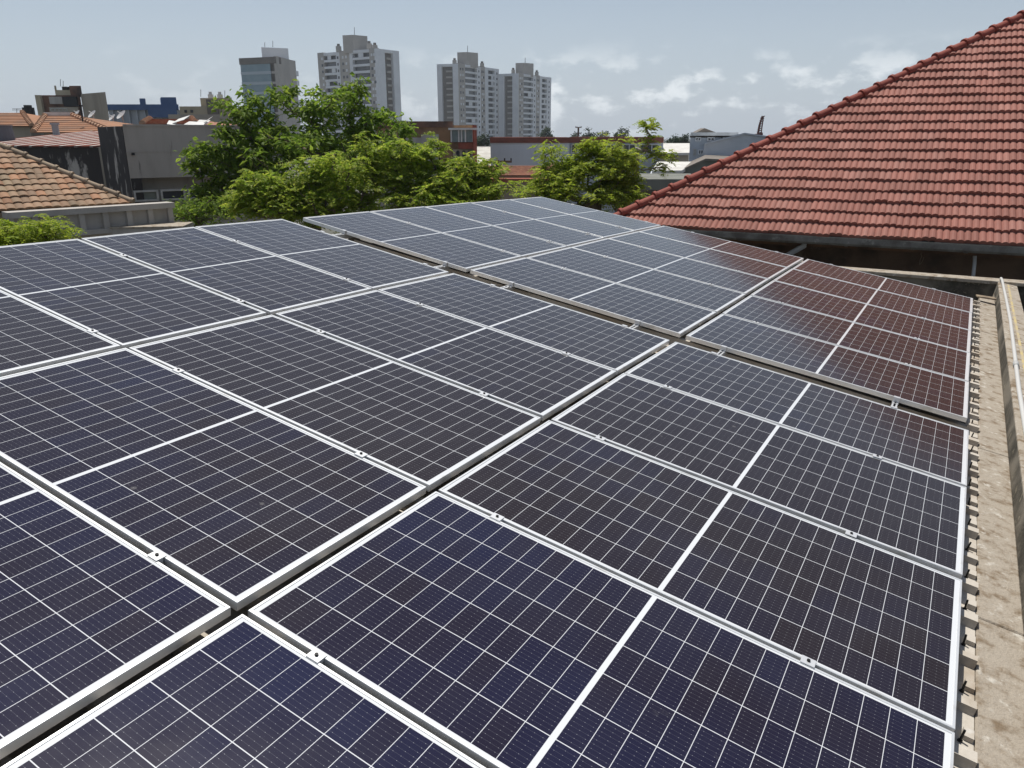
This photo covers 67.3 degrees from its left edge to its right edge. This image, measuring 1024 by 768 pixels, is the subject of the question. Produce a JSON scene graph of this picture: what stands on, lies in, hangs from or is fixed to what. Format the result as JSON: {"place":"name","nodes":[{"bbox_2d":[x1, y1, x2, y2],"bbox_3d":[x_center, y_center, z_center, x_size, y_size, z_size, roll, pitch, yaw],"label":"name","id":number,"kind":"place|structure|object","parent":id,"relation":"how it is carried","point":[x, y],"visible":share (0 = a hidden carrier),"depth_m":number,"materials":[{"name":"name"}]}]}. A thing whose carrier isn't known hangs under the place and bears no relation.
{"place":"outdoors","nodes":[
{"label":"outdoors","id":0,"kind":"place"},
{"bbox_2d":[0,125,15,140],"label":"water tank","id":1,"kind":"object","parent":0,"point":[6,133],"visible":0.75,"depth_m":35.41,"materials":[{"name":"grey plastic"}]},
{"bbox_2d":[0,110,43,137],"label":"tiled house","id":2,"kind":"structure","parent":0,"point":[22,122],"depth_m":56.76,"materials":[{"name":"tile"}]},
{"bbox_2d":[22,105,34,114],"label":"water tank","id":3,"kind":"object","parent":2,"relation":"on","point":[28,109],"visible":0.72,"depth_m":65.64,"materials":[{"name":"black plastic"}]},
{"bbox_2d":[0,142,134,224],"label":"orange tiled house","id":4,"kind":"structure","parent":0,"point":[28,181],"depth_m":18.86,"materials":[{"name":"tile"}]},
{"bbox_2d":[35,86,109,120],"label":"weathered brown building","id":5,"kind":"structure","parent":0,"point":[66,99],"depth_m":82.36,"materials":[{"name":"black concrete"}]},
{"bbox_2d":[50,108,67,111],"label":"window","id":6,"kind":"structure","parent":5,"relation":"in","point":[50,108],"depth_m":82.68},
{"bbox_2d":[30,112,128,186],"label":"tiled house","id":7,"kind":"structure","parent":0,"point":[68,122],"depth_m":50.50,"materials":[{"name":"tile"}]},
{"bbox_2d":[77,105,83,121],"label":"roof chimney","id":8,"kind":"object","parent":7,"relation":"on","point":[80,106],"visible":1,"depth_m":49.00,"materials":[{"name":"black metal"}]},
{"bbox_2d":[117,110,124,122],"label":"satellite dish","id":9,"kind":"object","parent":7,"relation":"on","point":[120,114],"visible":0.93,"depth_m":56.75,"materials":[{"name":"metal"}]},
{"bbox_2d":[107,97,179,123],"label":"blue roofed building","id":10,"kind":"structure","parent":0,"point":[135,113],"depth_m":105.21,"materials":[{"name":"paint"}]},
{"bbox_2d":[139,115,231,124],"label":"tiled house","id":11,"kind":"structure","parent":0,"point":[148,120],"depth_m":47.54,"materials":[{"name":"ceramic"}]},
{"bbox_2d":[168,114,239,123],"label":"pale low block","id":12,"kind":"structure","parent":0,"point":[216,117],"depth_m":66.13,"materials":[{"name":"paint"}]},
{"bbox_2d":[179,92,232,113],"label":"beige stepped building","id":13,"kind":"structure","parent":0,"point":[203,108],"depth_m":92.37,"materials":[{"name":"concrete"}]},
{"bbox_2d":[317,35,401,144],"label":"apartment tower","id":14,"kind":"structure","parent":0,"point":[359,55],"depth_m":370.55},
{"bbox_2d":[376,121,476,209],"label":"building","id":15,"kind":"structure","parent":0,"point":[461,138],"depth_m":58.72,"materials":[{"name":"brown concrete"}]},
{"bbox_2d":[437,52,498,145],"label":"apartment tower","id":16,"kind":"structure","parent":0,"point":[467,87],"depth_m":431.30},
{"bbox_2d":[477,146,490,200],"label":"white roofed shed","id":17,"kind":"structure","parent":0,"point":[484,152],"depth_m":78.22,"materials":[{"name":"metal"}]},
{"bbox_2d":[280,139,689,242],"bbox_3d":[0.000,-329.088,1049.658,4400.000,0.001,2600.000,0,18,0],"label":"ground","id":18,"kind":"structure","parent":0,"point":[328,231],"depth_m":109.34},
{"bbox_2d":[0,213,82,245],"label":"leafy tree","id":19,"kind":"object","parent":18,"relation":"on","point":[10,234],"visible":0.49,"depth_m":11.25,"materials":[{"name":"green plant"}]},
{"bbox_2d":[0,131,103,184],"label":"mouldy low wing","id":20,"kind":"structure","parent":18,"relation":"on","point":[76,153],"depth_m":32.48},
{"bbox_2d":[50,123,59,134],"bbox_3d":[-22.824,-12.623,38.483,0.425,0.850,0.425,0,18,0],"label":"vent pipe","id":21,"kind":"object","parent":20,"relation":"on","point":[55,128],"visible":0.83,"depth_m":38.33,"materials":[{"name":"metal"}]},
{"bbox_2d":[2,202,174,240],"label":"ribbed concrete parapet","id":22,"kind":"structure","parent":18,"relation":"on","point":[90,221],"depth_m":17.99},
{"bbox_2d":[101,222,193,235],"bbox_3d":[-9.398,-3.738,18.607,3.014,0.220,0.980,-2,18,-7],"label":"entrance canopy","id":23,"kind":"object","parent":22,"relation":"attached to","point":[125,229],"visible":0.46,"depth_m":18.25,"materials":[{"name":"concrete"}]},
{"bbox_2d":[97,124,280,225],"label":"grey concrete building","id":24,"kind":"structure","parent":18,"relation":"on","point":[140,163],"depth_m":29.69,"materials":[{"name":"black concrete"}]},
{"bbox_2d":[133,190,158,201],"bbox_3d":[-14.049,-7.229,29.528,0.880,0.417,0.120,-13,22,-35],"label":"window","id":25,"kind":"structure","parent":24,"relation":"in","point":[149,195],"depth_m":29.57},
{"bbox_2d":[160,189,185,200],"bbox_3d":[-13.262,-7.411,30.092,0.915,0.417,0.120,-13,22,-35],"label":"window","id":26,"kind":"structure","parent":24,"relation":"in","point":[167,194],"depth_m":30.06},
{"bbox_2d":[167,115,212,124],"bbox_3d":[-14.733,-11.963,35.056,1.839,0.554,3.163,-10,20,-28],"label":"scrap sheeting","id":27,"kind":"object","parent":24,"relation":"on","point":[199,122],"visible":0.71,"depth_m":34.90,"materials":[{"name":"white paint"}]},
{"bbox_2d":[187,188,195,198],"bbox_3d":[-12.481,-7.591,30.651,0.858,0.417,0.120,-13,22,-35],"label":"window","id":28,"kind":"structure","parent":24,"relation":"in","point":[190,193],"depth_m":30.46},
{"bbox_2d":[162,191,242,226],"bbox_3d":[-8.638,-1.672,22.190,2.602,7.570,1.866,0,18,0],"label":"bush","id":29,"kind":"object","parent":18,"relation":"on","point":[196,212],"visible":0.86,"depth_m":20.99,"materials":[{"name":"green plant"}]},
{"bbox_2d":[239,47,302,159],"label":"glass office tower","id":30,"kind":"structure","parent":18,"relation":"on","point":[275,67],"depth_m":283.39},
{"bbox_2d":[216,159,339,223],"bbox_3d":[-5.668,-1.364,19.736,2.856,8.503,2.177,0,18,0],"label":"feathery tree","id":31,"kind":"object","parent":18,"relation":"on","point":[270,198],"visible":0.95,"depth_m":18.35,"materials":[{"name":"green plant"}]},
{"bbox_2d":[174,72,435,230],"bbox_3d":[-6.611,-4.420,25.233,7.728,10.942,4.456,-13,22,-34],"label":"broadleaf tree","id":32,"kind":"object","parent":18,"relation":"on","point":[311,139],"visible":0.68,"depth_m":23.66,"materials":[{"name":"green plant"}]},
{"bbox_2d":[285,131,428,241],"bbox_3d":[-3.974,-1.890,20.325,3.824,9.130,2.769,-14,22,-36],"label":"feathery tree","id":33,"kind":"object","parent":18,"relation":"on","point":[365,172],"visible":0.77,"depth_m":19.06,"materials":[{"name":"green plant"}]},
{"bbox_2d":[369,131,530,210],"bbox_3d":[-1.562,-2.050,20.818,4.093,9.131,2.777,0,18,0],"label":"feathery tree","id":34,"kind":"object","parent":18,"relation":"on","point":[470,181],"visible":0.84,"depth_m":19.49,"materials":[{"name":"green plant"}]},
{"bbox_2d":[477,132,489,146],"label":"distant tree","id":35,"kind":"object","parent":18,"relation":"on","point":[480,142],"visible":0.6,"depth_m":142.45,"materials":[{"name":"green plant"}]},
{"bbox_2d":[0,239,1023,767],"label":"solar roof building","id":36,"kind":"structure","parent":18,"relation":"on","point":[988,731],"depth_m":4.08,"materials":[{"name":"grey"}]},
{"bbox_2d":[332,233,352,238],"bbox_3d":[-1.817,-1.464,7.751,0.048,0.260,11.029,10,20,29],"label":"mounting rail","id":37,"kind":"object","parent":36,"relation":"attached to","point":[343,236],"visible":0.09,"depth_m":7.86,"materials":[{"name":"metal"}]},
{"bbox_2d":[0,290,120,376],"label":"solar module","id":38,"kind":"object","parent":37,"relation":"on","point":[32,337],"visible":0.9,"depth_m":4.24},
{"bbox_2d":[0,239,265,348],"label":"solar module","id":39,"kind":"object","parent":37,"relation":"on","point":[123,302],"visible":0.9,"depth_m":5.07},
{"bbox_2d":[81,227,371,315],"bbox_3d":[-2.257,-0.938,6.079,2.085,0.036,1.047,21,24,25],"label":"solar module","id":40,"kind":"object","parent":37,"relation":"on","point":[268,283],"visible":0.86,"depth_m":5.99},
{"bbox_2d":[195,219,448,290],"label":"solar module","id":41,"kind":"object","parent":37,"relation":"on","point":[367,266],"visible":0.9,"depth_m":6.89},
{"bbox_2d":[303,211,520,271],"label":"solar module","id":42,"kind":"object","parent":37,"relation":"on","point":[457,253],"visible":0.95,"depth_m":7.99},
{"bbox_2d":[370,206,566,257],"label":"solar module","id":43,"kind":"object","parent":37,"relation":"on","point":[516,243],"visible":0.86,"depth_m":8.92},
{"bbox_2d":[434,265,450,269],"bbox_3d":[-0.737,-1.067,7.214,0.046,0.251,11.029,10,20,29],"label":"mounting rail","id":44,"kind":"object","parent":36,"relation":"attached to","point":[443,268],"visible":0.09,"depth_m":7.31,"materials":[{"name":"metal"}]},
{"bbox_2d":[86,329,98,333],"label":"panel clamp","id":45,"kind":"object","parent":44,"relation":"attached to","point":[92,330],"visible":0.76,"depth_m":4.41,"materials":[{"name":"grey"}]},
{"bbox_2d":[426,202,603,247],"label":"solar module","id":46,"kind":"object","parent":44,"relation":"on","point":[560,235],"visible":0.88,"depth_m":9.81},
{"bbox_2d":[471,199,634,238],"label":"solar module","id":47,"kind":"object","parent":44,"relation":"on","point":[596,228],"visible":0.86,"depth_m":10.70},
{"bbox_2d":[509,197,660,231],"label":"solar module","id":48,"kind":"object","parent":44,"relation":"on","point":[635,225],"visible":0.86,"depth_m":11.59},
{"bbox_2d":[500,285,515,290],"bbox_3d":[-0.108,-0.838,6.900,0.046,0.241,11.029,10,20,29],"label":"mounting rail","id":49,"kind":"object","parent":36,"relation":"attached to","point":[508,288],"visible":0.03,"depth_m":7.00,"materials":[{"name":"metal"}]},
{"bbox_2d":[0,462,230,759],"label":"solar module","id":50,"kind":"object","parent":49,"relation":"on","point":[91,610],"visible":1,"depth_m":2.42,"materials":[{"name":"glass"}]},
{"bbox_2d":[172,368,184,373],"bbox_3d":[-1.783,-0.052,4.113,0.050,0.060,0.042,20,24,25],"label":"panel clamp","id":51,"kind":"object","parent":49,"relation":"attached to","point":[178,370],"visible":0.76,"depth_m":4.10,"materials":[{"name":"grey"}]},
{"bbox_2d":[0,348,426,610],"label":"solar module","id":52,"kind":"object","parent":49,"relation":"on","point":[234,503],"visible":1,"depth_m":3.24,"materials":[{"name":"glass"}]},
{"bbox_2d":[129,315,540,491],"bbox_3d":[-0.991,0.007,4.288,2.085,0.035,1.047,20,24,25],"label":"solar module","id":53,"kind":"object","parent":49,"relation":"on","point":[430,432],"visible":0.95,"depth_m":4.17,"materials":[{"name":"glass"}]},
{"bbox_2d":[275,290,616,420],"bbox_3d":[-0.449,-0.266,5.183,2.085,0.035,1.047,20,24,25],"label":"solar module","id":54,"kind":"object","parent":49,"relation":"on","point":[543,382],"visible":0.91,"depth_m":5.08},
{"bbox_2d":[378,273,669,374],"bbox_3d":[0.089,-0.530,6.063,2.085,0.035,1.047,20,24,25],"label":"solar module","id":55,"kind":"object","parent":49,"relation":"on","point":[618,348],"visible":0.91,"depth_m":5.98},
{"bbox_2d":[470,257,715,337],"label":"solar module","id":56,"kind":"object","parent":49,"relation":"on","point":[679,319],"visible":1,"depth_m":7.09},
{"bbox_2d":[526,247,745,314],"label":"solar module","id":57,"kind":"object","parent":49,"relation":"on","point":[717,299],"visible":0.93,"depth_m":8.02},
{"bbox_2d":[629,325,642,329],"bbox_3d":[0.972,-0.445,6.362,0.047,0.228,11.029,10,20,29],"label":"mounting rail","id":58,"kind":"object","parent":36,"relation":"attached to","point":[639,327],"visible":0.06,"depth_m":6.46,"materials":[{"name":"metal"}]},
{"bbox_2d":[147,550,166,563],"bbox_3d":[-1.243,0.619,2.693,0.050,0.060,0.042,20,24,25],"label":"panel clamp","id":59,"kind":"object","parent":58,"relation":"attached to","point":[158,555],"visible":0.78,"depth_m":2.68,"materials":[{"name":"grey"}]},
{"bbox_2d":[354,451,367,458],"bbox_3d":[-0.704,0.346,3.576,0.050,0.060,0.042,20,24,25],"label":"panel clamp","id":60,"kind":"object","parent":58,"relation":"attached to","point":[361,454],"visible":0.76,"depth_m":3.56,"materials":[{"name":"grey"}]},
{"bbox_2d":[479,391,489,396],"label":"panel clamp","id":61,"kind":"object","parent":58,"relation":"attached to","point":[484,393],"visible":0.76,"depth_m":4.45,"materials":[{"name":"grey"}]},
{"bbox_2d":[634,319,639,326],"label":"end clamp","id":62,"kind":"object","parent":58,"relation":"attached to","point":[636,322],"visible":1,"depth_m":6.46,"materials":[{"name":"grey"}]},
{"bbox_2d":[572,238,768,295],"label":"solar module","id":63,"kind":"object","parent":58,"relation":"on","point":[734,280],"visible":0.93,"depth_m":8.91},
{"bbox_2d":[608,231,787,281],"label":"solar module","id":64,"kind":"object","parent":58,"relation":"on","point":[766,270],"visible":0.93,"depth_m":9.80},
{"bbox_2d":[639,226,803,268],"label":"solar module","id":65,"kind":"object","parent":36,"relation":"on","point":[751,252],"visible":0.93,"depth_m":10.69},
{"bbox_2d":[717,351,727,355],"bbox_3d":[1.610,-0.211,6.044,0.046,0.219,11.029,10,20,29],"label":"mounting rail","id":66,"kind":"object","parent":36,"relation":"attached to","point":[722,353],"depth_m":6.14,"materials":[{"name":"metal"}]},
{"bbox_2d":[1,614,485,767],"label":"solar module","id":67,"kind":"object","parent":66,"relation":"on","point":[242,691],"visible":1,"depth_m":2.12,"materials":[{"name":"glass"}]},
{"bbox_2d":[306,648,326,664],"bbox_3d":[-0.606,0.857,2.377,0.050,0.060,0.042,20,24,25],"label":"panel clamp","id":68,"kind":"object","parent":66,"relation":"attached to","point":[316,655],"visible":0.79,"depth_m":2.37,"materials":[{"name":"grey"}]},
{"bbox_2d":[490,513,504,521],"bbox_3d":[-0.066,0.583,3.260,0.050,0.060,0.042,20,24,25],"label":"panel clamp","id":69,"kind":"object","parent":66,"relation":"attached to","point":[497,517],"visible":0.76,"depth_m":3.25,"materials":[{"name":"grey"}]},
{"bbox_2d":[595,435,605,441],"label":"panel clamp","id":70,"kind":"object","parent":66,"relation":"attached to","point":[600,438],"visible":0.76,"depth_m":4.13,"materials":[{"name":"grey"}]},
{"bbox_2d":[248,491,954,767],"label":"solar module","id":71,"kind":"object","parent":66,"relation":"on","point":[484,640],"visible":0.97,"depth_m":2.52,"materials":[{"name":"glass"}]},
{"bbox_2d":[438,420,961,731],"bbox_3d":[0.823,0.678,3.387,2.085,0.037,1.047,20,25,25],"label":"solar module","id":72,"kind":"object","parent":66,"relation":"on","point":[883,624],"visible":0.91,"depth_m":3.25,"materials":[{"name":"glass"}]},
{"bbox_2d":[720,345,726,352],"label":"end clamp","id":73,"kind":"object","parent":66,"relation":"attached to","point":[723,348],"visible":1,"depth_m":6.14,"materials":[{"name":"grey"}]},
{"bbox_2d":[551,373,966,578],"bbox_3d":[1.367,0.400,4.279,2.085,0.036,1.047,20,25,25],"label":"solar module","id":74,"kind":"object","parent":66,"relation":"on","point":[909,513],"visible":0.91,"depth_m":4.16,"materials":[{"name":"glass"}]},
{"bbox_2d":[625,342,968,486],"bbox_3d":[1.904,0.132,5.160,2.085,0.035,1.047,20,24,25],"label":"solar module","id":75,"kind":"object","parent":66,"relation":"on","point":[929,446],"visible":0.91,"depth_m":5.07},
{"bbox_2d":[685,314,968,421],"bbox_3d":[2.575,-0.192,6.288,2.085,0.038,1.047,20,24,25],"label":"solar module","id":76,"kind":"object","parent":66,"relation":"on","point":[931,391],"visible":1,"depth_m":6.18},
{"bbox_2d":[792,259,972,312],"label":"solar module","id":77,"kind":"object","parent":36,"relation":"on","point":[934,296],"visible":0.91,"depth_m":9.78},
{"bbox_2d":[976,294,996,299],"bbox_3d":[6.234,-1.140,10.112,0.241,0.037,0.120,10,20,29],"label":"broken tile","id":78,"kind":"object","parent":36,"relation":"on","point":[986,297],"visible":1,"depth_m":10.09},
{"bbox_2d":[999,277,1023,433],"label":"conduit pipe","id":79,"kind":"object","parent":36,"relation":"on","point":[1018,381],"visible":0.88,"depth_m":6.79,"materials":[{"name":"white plastic"}]},
{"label":"rail","id":80,"kind":"object","parent":36,"relation":"attached to","visible":0},
{"bbox_2d":[800,655,816,667],"bbox_3d":[1.038,0.996,2.712,0.050,0.060,0.042,20,24,25],"label":"panel clamp","id":81,"kind":"object","parent":80,"relation":"attached to","point":[808,661],"visible":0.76,"depth_m":2.70,"materials":[{"name":"grey"}]},
{"bbox_2d":[722,295,969,381],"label":"solar module","id":82,"kind":"object","parent":80,"relation":"on","point":[930,356],"visible":0.91,"depth_m":7.11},
{"bbox_2d":[845,530,856,538],"bbox_3d":[1.579,0.719,3.593,0.050,0.060,0.042,20,24,25],"label":"panel clamp","id":83,"kind":"object","parent":80,"relation":"attached to","point":[850,533],"visible":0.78,"depth_m":3.58,"materials":[{"name":"grey"}]},
{"bbox_2d":[751,280,970,352],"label":"solar module","id":84,"kind":"object","parent":80,"relation":"on","point":[939,333],"visible":0.91,"depth_m":8.01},
{"bbox_2d":[774,269,971,329],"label":"solar module","id":85,"kind":"object","parent":80,"relation":"on","point":[896,302],"visible":0.9,"depth_m":8.90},
{"bbox_2d":[892,396,900,404],"bbox_3d":[2.795,0.117,5.594,0.044,0.042,0.057,20,24,25],"label":"end clamp","id":86,"kind":"object","parent":80,"relation":"attached to","point":[896,399],"visible":1,"depth_m":5.59,"materials":[{"name":"grey"}]},
{"bbox_2d":[537,126,553,136],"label":"distant tree","id":87,"kind":"object","parent":18,"relation":"on","point":[545,132],"visible":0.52,"depth_m":227.53,"materials":[{"name":"green plant"}]},
{"bbox_2d":[575,126,581,136],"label":"utility pole","id":88,"kind":"object","parent":18,"relation":"on","point":[577,133],"visible":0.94,"depth_m":123.41,"materials":[{"name":"grey concrete"}]},
{"bbox_2d":[509,131,649,211],"bbox_3d":[1.949,-2.786,23.099,4.143,9.139,3.030,0,18,0],"label":"feathery tree","id":89,"kind":"object","parent":18,"relation":"on","point":[616,184],"visible":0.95,"depth_m":21.91,"materials":[{"name":"green plant"}]},
{"bbox_2d":[580,128,596,136],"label":"distant tree","id":90,"kind":"object","parent":18,"relation":"on","point":[588,135],"visible":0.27,"depth_m":189.77,"materials":[{"name":"green plant"}]},
{"bbox_2d":[594,130,609,136],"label":"distant tree","id":91,"kind":"object","parent":18,"relation":"on","point":[600,135],"visible":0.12,"depth_m":199.53,"materials":[{"name":"green plant"}]},
{"bbox_2d":[569,137,663,213],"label":"red banded annex","id":92,"kind":"object","parent":18,"relation":"on","point":[627,146],"visible":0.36,"depth_m":69.31,"materials":[{"name":"white paint"}]},
{"bbox_2d":[571,144,579,152],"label":"window","id":93,"kind":"structure","parent":92,"relation":"in","point":[572,145],"depth_m":69.34,"materials":[{"name":"glass"}]},
{"bbox_2d":[618,144,635,150],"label":"window","id":94,"kind":"structure","parent":92,"relation":"in","point":[628,146],"depth_m":69.32,"materials":[{"name":"glass"}]},
{"bbox_2d":[639,144,658,152],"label":"window","id":95,"kind":"structure","parent":92,"relation":"in","point":[650,147],"depth_m":69.32,"materials":[{"name":"glass"}]},
{"bbox_2d":[612,127,629,136],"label":"distant tree","id":96,"kind":"object","parent":18,"relation":"on","point":[622,132],"visible":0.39,"depth_m":189.68,"materials":[{"name":"green plant"}]},
{"bbox_2d":[615,173,690,212],"bbox_3d":[7.791,-7.366,40.702,4.105,7.034,5.996,0,18,0],"label":"grey concrete canopy","id":97,"kind":"object","parent":18,"relation":"on","point":[656,181],"visible":0.11,"depth_m":37.38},
{"bbox_2d":[627,117,678,203],"bbox_3d":[4.212,-3.671,25.140,1.987,9.558,1.326,0,18,0],"label":"sapling","id":98,"kind":"object","parent":18,"relation":"on","point":[657,153],"visible":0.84,"depth_m":23.82,"materials":[{"name":"green plant"}]},
{"bbox_2d":[651,162,689,172],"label":"white roofed pavilion","id":99,"kind":"structure","parent":18,"relation":"on","point":[680,167],"depth_m":45.15,"materials":[{"name":"metal"}]},
{"bbox_2d":[664,135,680,142],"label":"distant tree","id":100,"kind":"object","parent":18,"relation":"on","point":[673,140],"visible":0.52,"depth_m":142.51,"materials":[{"name":"green plant"}]},
{"bbox_2d":[660,143,689,161],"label":"pale roofed warehouse","id":101,"kind":"structure","parent":18,"relation":"on","point":[682,150],"depth_m":69.06,"materials":[{"name":"metal"}]},
{"bbox_2d":[675,133,689,142],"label":"distant tree","id":102,"kind":"object","parent":18,"relation":"on","point":[685,138],"visible":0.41,"depth_m":151.74,"materials":[{"name":"green plant"}]},
{"bbox_2d":[684,155,728,173],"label":"dull gable shed","id":103,"kind":"structure","parent":18,"relation":"on","point":[695,165],"depth_m":44.34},
{"bbox_2d":[689,128,738,161],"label":"bluegrey house","id":104,"kind":"structure","parent":18,"relation":"on","point":[700,138],"depth_m":59.18,"materials":[{"name":"white paint"}]},
{"bbox_2d":[707,137,714,140],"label":"window","id":105,"kind":"structure","parent":104,"relation":"in","point":[708,138],"depth_m":59.02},
{"bbox_2d":[703,133,765,155],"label":"bluegrey warehouse","id":106,"kind":"structure","parent":18,"relation":"on","point":[729,146],"depth_m":52.51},
{"bbox_2d":[484,158,511,198],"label":"utility pole","id":107,"kind":"object","parent":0,"point":[510,161],"visible":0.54,"depth_m":45.95,"materials":[{"name":"grey concrete"}]},
{"bbox_2d":[0,0,1023,138],"label":"sky","id":108,"kind":"structure","parent":0,"point":[690,66],"materials":[{"name":"blue"}]},
{"bbox_2d":[488,165,553,199],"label":"rusty roofed house","id":109,"kind":"structure","parent":0,"point":[517,173],"depth_m":50.91,"materials":[{"name":"metal"}]},
{"bbox_2d":[498,63,550,136],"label":"apartment tower","id":110,"kind":"structure","parent":0,"point":[524,99],"depth_m":458.92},
{"bbox_2d":[490,137,569,201],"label":"white long building","id":111,"kind":"structure","parent":0,"point":[517,151],"depth_m":68.85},
{"bbox_2d":[757,116,764,134],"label":"crane mast","id":112,"kind":"object","parent":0,"point":[759,128],"visible":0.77,"depth_m":113.78,"materials":[{"name":"black metal"}]},
{"bbox_2d":[613,10,1023,279],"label":"red tiled house","id":113,"kind":"structure","parent":0,"point":[918,166],"depth_m":13.97,"materials":[{"name":"tile"}]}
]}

